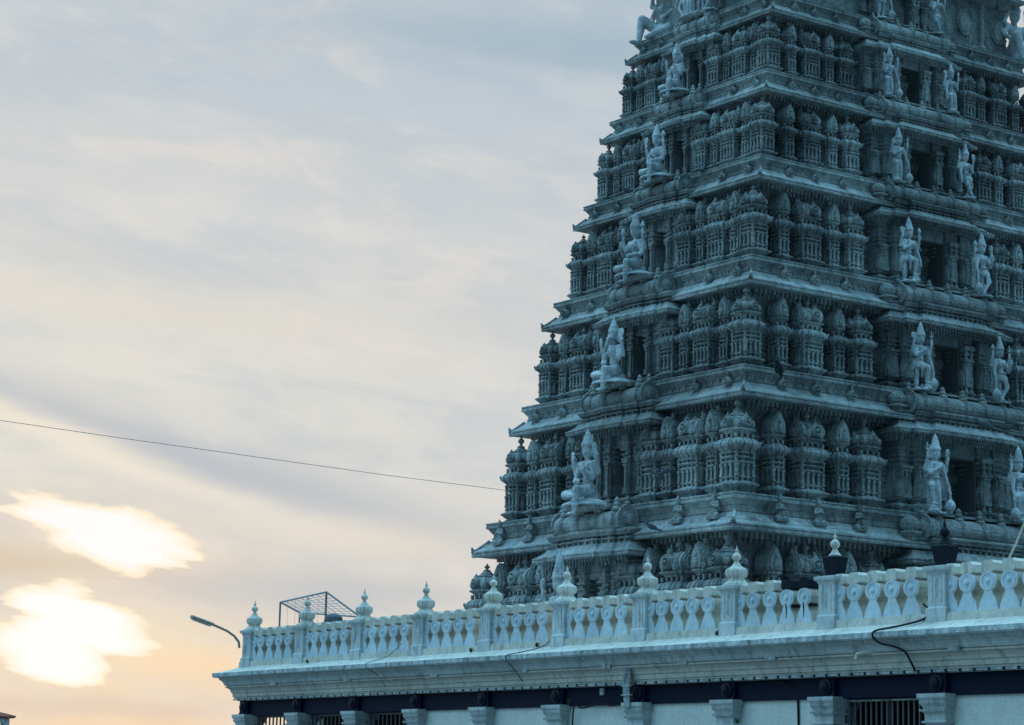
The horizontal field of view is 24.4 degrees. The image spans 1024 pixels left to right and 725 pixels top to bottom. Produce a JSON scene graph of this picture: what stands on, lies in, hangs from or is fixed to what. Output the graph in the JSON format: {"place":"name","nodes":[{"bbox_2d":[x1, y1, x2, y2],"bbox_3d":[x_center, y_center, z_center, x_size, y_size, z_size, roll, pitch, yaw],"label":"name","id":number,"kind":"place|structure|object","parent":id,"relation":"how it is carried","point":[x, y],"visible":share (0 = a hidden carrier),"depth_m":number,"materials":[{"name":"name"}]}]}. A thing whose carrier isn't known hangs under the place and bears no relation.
{"place":"outdoors","nodes":[
{"label":"outdoors","id":0,"kind":"place"},
{"bbox_2d":[0,712,15,724],"bbox_3d":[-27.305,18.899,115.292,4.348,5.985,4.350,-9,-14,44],"label":"shrine pavilion","id":1,"kind":"structure","parent":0,"point":[4,719],"depth_m":115.42,"materials":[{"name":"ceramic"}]},
{"bbox_2d":[0,420,905,534],"bbox_3d":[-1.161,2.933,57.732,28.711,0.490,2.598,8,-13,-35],"label":"overhead cable","id":2,"kind":"object","parent":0,"point":[434,481],"visible":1,"depth_m":58.61,"materials":[{"name":"grey metal"}]},
{"bbox_2d":[0,0,1023,724],"label":"sky","id":3,"kind":"structure","parent":0,"point":[336,234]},
{"bbox_2d":[644,467,676,481],"bbox_3d":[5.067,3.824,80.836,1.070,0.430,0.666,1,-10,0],"label":"pigeon","id":4,"kind":"object","parent":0,"point":[657,473],"visible":1,"depth_m":80.66,"materials":[{"name":"stone"}]},
{"bbox_2d":[463,0,1023,609],"bbox_3d":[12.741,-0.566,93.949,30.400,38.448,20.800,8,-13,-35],"label":"temple tower","id":5,"kind":"structure","parent":0,"point":[771,232],"depth_m":87.80,"materials":[{"name":"stone"}]},
{"bbox_2d":[537,552,571,602],"bbox_3d":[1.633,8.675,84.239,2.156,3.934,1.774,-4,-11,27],"label":"deity statue","id":6,"kind":"object","parent":5,"relation":"on","point":[559,571],"visible":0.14,"depth_m":84.43,"materials":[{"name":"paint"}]},
{"bbox_2d":[561,428,606,515],"bbox_3d":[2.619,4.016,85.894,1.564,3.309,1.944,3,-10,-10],"label":"deity statue","id":7,"kind":"object","parent":5,"relation":"on","point":[588,468],"visible":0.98,"depth_m":85.46,"materials":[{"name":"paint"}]},
{"bbox_2d":[590,317,628,391],"bbox_3d":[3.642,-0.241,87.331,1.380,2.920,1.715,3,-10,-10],"label":"deity statue","id":8,"kind":"object","parent":5,"relation":"on","point":[615,353],"visible":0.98,"depth_m":87.00,"materials":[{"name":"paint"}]},
{"bbox_2d":[620,185,632,193],"bbox_3d":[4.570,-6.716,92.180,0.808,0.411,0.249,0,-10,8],"label":"pigeon","id":9,"kind":"object","parent":5,"relation":"on","point":[627,190],"visible":0.83,"depth_m":92.10,"materials":[{"name":"stone"}]},
{"bbox_2d":[613,212,650,282],"bbox_3d":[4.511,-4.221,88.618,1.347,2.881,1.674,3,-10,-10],"label":"deity statue","id":10,"kind":"object","parent":5,"relation":"on","point":[637,247],"visible":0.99,"depth_m":88.36,"materials":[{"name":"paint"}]},
{"bbox_2d":[629,0,672,44],"bbox_3d":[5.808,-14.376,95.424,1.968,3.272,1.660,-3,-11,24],"label":"guardian statue","id":11,"kind":"object","parent":5,"relation":"on","point":[651,26],"visible":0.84,"depth_m":95.37,"materials":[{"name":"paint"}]},
{"bbox_2d":[644,521,661,531],"bbox_3d":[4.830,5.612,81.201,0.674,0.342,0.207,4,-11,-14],"label":"pigeon","id":12,"kind":"object","parent":5,"relation":"on","point":[650,526],"visible":1,"depth_m":81.12,"materials":[{"name":"stone"}]},
{"bbox_2d":[638,124,669,182],"bbox_3d":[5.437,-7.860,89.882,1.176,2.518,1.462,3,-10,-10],"label":"deity statue","id":13,"kind":"object","parent":5,"relation":"on","point":[658,153],"visible":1,"depth_m":89.65,"materials":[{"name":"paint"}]},
{"bbox_2d":[658,42,686,97],"bbox_3d":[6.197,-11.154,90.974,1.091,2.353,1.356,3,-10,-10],"label":"deity statue","id":14,"kind":"object","parent":5,"relation":"on","point":[677,69],"visible":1,"depth_m":90.70,"materials":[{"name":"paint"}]},
{"bbox_2d":[675,0,683,21],"bbox_3d":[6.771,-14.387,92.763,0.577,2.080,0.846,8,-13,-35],"label":"deity statue","id":15,"kind":"object","parent":5,"relation":"on","point":[680,7],"visible":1,"depth_m":92.65,"materials":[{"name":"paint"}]},
{"bbox_2d":[682,0,695,15],"bbox_3d":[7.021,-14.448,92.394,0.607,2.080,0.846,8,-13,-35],"label":"deity statue","id":16,"kind":"object","parent":5,"relation":"on","point":[689,6],"visible":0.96,"depth_m":92.23,"materials":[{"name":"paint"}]},
{"bbox_2d":[693,0,705,10],"bbox_3d":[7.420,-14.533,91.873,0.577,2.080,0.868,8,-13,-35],"label":"deity statue","id":17,"kind":"object","parent":5,"relation":"on","point":[700,3],"visible":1,"depth_m":91.74,"materials":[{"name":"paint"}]},
{"bbox_2d":[698,165,705,171],"bbox_3d":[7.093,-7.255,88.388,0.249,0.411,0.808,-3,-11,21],"label":"pigeon","id":18,"kind":"object","parent":5,"relation":"on","point":[702,168],"visible":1,"depth_m":88.30,"materials":[{"name":"stone"}]},
{"bbox_2d":[702,0,717,11],"bbox_3d":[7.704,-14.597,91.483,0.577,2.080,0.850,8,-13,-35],"label":"deity statue","id":19,"kind":"object","parent":5,"relation":"on","point":[708,4],"visible":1,"depth_m":91.30,"materials":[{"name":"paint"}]},
{"bbox_2d":[774,358,783,376],"bbox_3d":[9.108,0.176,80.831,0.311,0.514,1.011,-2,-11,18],"label":"crow","id":20,"kind":"object","parent":5,"relation":"on","point":[778,368],"visible":1,"depth_m":80.61,"materials":[{"name":"black"}]},
{"bbox_2d":[875,0,895,20],"bbox_3d":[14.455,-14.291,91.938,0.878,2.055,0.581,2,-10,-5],"label":"deity statue","id":21,"kind":"object","parent":5,"relation":"on","point":[882,6],"visible":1,"depth_m":91.73,"materials":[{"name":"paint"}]},
{"bbox_2d":[881,47,902,98],"bbox_3d":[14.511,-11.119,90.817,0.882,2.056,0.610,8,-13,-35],"label":"deity statue","id":22,"kind":"object","parent":5,"relation":"on","point":[888,68],"visible":1,"depth_m":90.63,"materials":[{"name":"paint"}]},
{"bbox_2d":[890,127,912,184],"bbox_3d":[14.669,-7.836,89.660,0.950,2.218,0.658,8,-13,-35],"label":"deity statue","id":23,"kind":"object","parent":5,"relation":"on","point":[897,150],"visible":1,"depth_m":89.46,"materials":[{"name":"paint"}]},
{"bbox_2d":[899,217,921,283],"bbox_3d":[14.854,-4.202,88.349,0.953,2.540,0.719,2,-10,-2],"label":"deity statue","id":24,"kind":"object","parent":5,"relation":"on","point":[907,244],"visible":1,"depth_m":88.17,"materials":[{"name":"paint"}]},
{"bbox_2d":[910,321,938,391],"bbox_3d":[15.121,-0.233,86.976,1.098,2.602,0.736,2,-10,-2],"label":"deity statue","id":25,"kind":"object","parent":5,"relation":"on","point":[918,350],"visible":1,"depth_m":86.78,"materials":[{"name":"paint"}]},
{"bbox_2d":[929,0,945,35],"bbox_3d":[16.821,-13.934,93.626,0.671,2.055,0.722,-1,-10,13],"label":"deity statue","id":26,"kind":"object","parent":5,"relation":"on","point":[936,6],"visible":1,"depth_m":93.46,"materials":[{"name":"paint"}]},
{"bbox_2d":[923,434,955,514],"bbox_3d":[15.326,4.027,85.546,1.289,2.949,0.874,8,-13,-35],"label":"deity statue","id":27,"kind":"object","parent":5,"relation":"on","point":[933,467],"visible":1,"depth_m":85.29,"materials":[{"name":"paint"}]},
{"bbox_2d":[943,63,959,114],"bbox_3d":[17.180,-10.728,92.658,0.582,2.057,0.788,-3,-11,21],"label":"deity statue","id":28,"kind":"object","parent":5,"relation":"on","point":[949,84],"visible":1,"depth_m":92.56,"materials":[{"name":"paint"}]},
{"bbox_2d":[956,144,976,200],"bbox_3d":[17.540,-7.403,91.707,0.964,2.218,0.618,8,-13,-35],"label":"deity statue","id":29,"kind":"object","parent":5,"relation":"on","point":[963,166],"visible":1,"depth_m":91.59,"materials":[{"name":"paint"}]},
{"bbox_2d":[971,233,994,298],"bbox_3d":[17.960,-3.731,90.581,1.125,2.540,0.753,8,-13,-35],"label":"deity statue","id":30,"kind":"object","parent":5,"relation":"on","point":[980,260],"visible":1,"depth_m":90.44,"materials":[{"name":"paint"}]},
{"bbox_2d":[974,417,999,430],"bbox_3d":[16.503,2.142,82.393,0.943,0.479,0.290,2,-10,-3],"label":"pigeon","id":31,"kind":"object","parent":5,"relation":"on","point":[984,424],"visible":1,"depth_m":82.30,"materials":[{"name":"stone"}]},
{"bbox_2d":[989,336,1012,404],"bbox_3d":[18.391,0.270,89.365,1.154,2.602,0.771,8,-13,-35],"label":"deity statue","id":32,"kind":"object","parent":5,"relation":"on","point":[998,364],"visible":1,"depth_m":89.23,"materials":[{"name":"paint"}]},
{"bbox_2d":[1001,7,1023,60],"bbox_3d":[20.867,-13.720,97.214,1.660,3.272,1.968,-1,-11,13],"label":"guardian statue","id":33,"kind":"object","parent":5,"relation":"on","point":[1014,36],"visible":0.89,"depth_m":96.89,"materials":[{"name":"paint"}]},
{"bbox_2d":[1007,446,1023,523],"bbox_3d":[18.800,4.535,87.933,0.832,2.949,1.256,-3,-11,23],"label":"deity statue","id":34,"kind":"object","parent":5,"relation":"on","point":[1015,478],"visible":0.98,"depth_m":87.77,"materials":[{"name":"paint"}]},
{"label":"ground","id":35,"kind":"structure","parent":0,"visible":0},
{"bbox_2d":[212,519,1023,724],"bbox_3d":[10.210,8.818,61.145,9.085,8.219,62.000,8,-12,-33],"label":"gallery building","id":36,"kind":"structure","parent":35,"relation":"on","point":[835,645],"depth_m":63.07,"materials":[{"name":"paint"}]},
{"bbox_2d":[190,615,240,647],"bbox_3d":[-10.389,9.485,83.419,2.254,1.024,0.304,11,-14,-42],"label":"street lamp","id":37,"kind":"object","parent":36,"relation":"attached to","point":[200,620],"visible":1,"depth_m":83.11,"materials":[{"name":"metal"}]},
{"bbox_2d":[278,591,357,625],"bbox_3d":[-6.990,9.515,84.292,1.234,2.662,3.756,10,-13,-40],"label":"wire cage","id":38,"kind":"object","parent":36,"relation":"on","point":[325,606],"visible":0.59,"depth_m":84.32,"materials":[{"name":"grey metal"}]},
{"bbox_2d":[324,613,342,621],"bbox_3d":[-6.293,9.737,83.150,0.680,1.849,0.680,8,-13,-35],"label":"water drum","id":39,"kind":"object","parent":36,"relation":"on","point":[332,617],"visible":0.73,"depth_m":83.03,"materials":[{"name":"plastic"}]},
{"bbox_2d":[1008,522,1023,557],"bbox_3d":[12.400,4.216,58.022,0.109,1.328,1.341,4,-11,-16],"label":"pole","id":40,"kind":"object","parent":36,"relation":"attached to","point":[1016,542],"visible":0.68,"depth_m":57.99,"materials":[{"name":"grey metal"}]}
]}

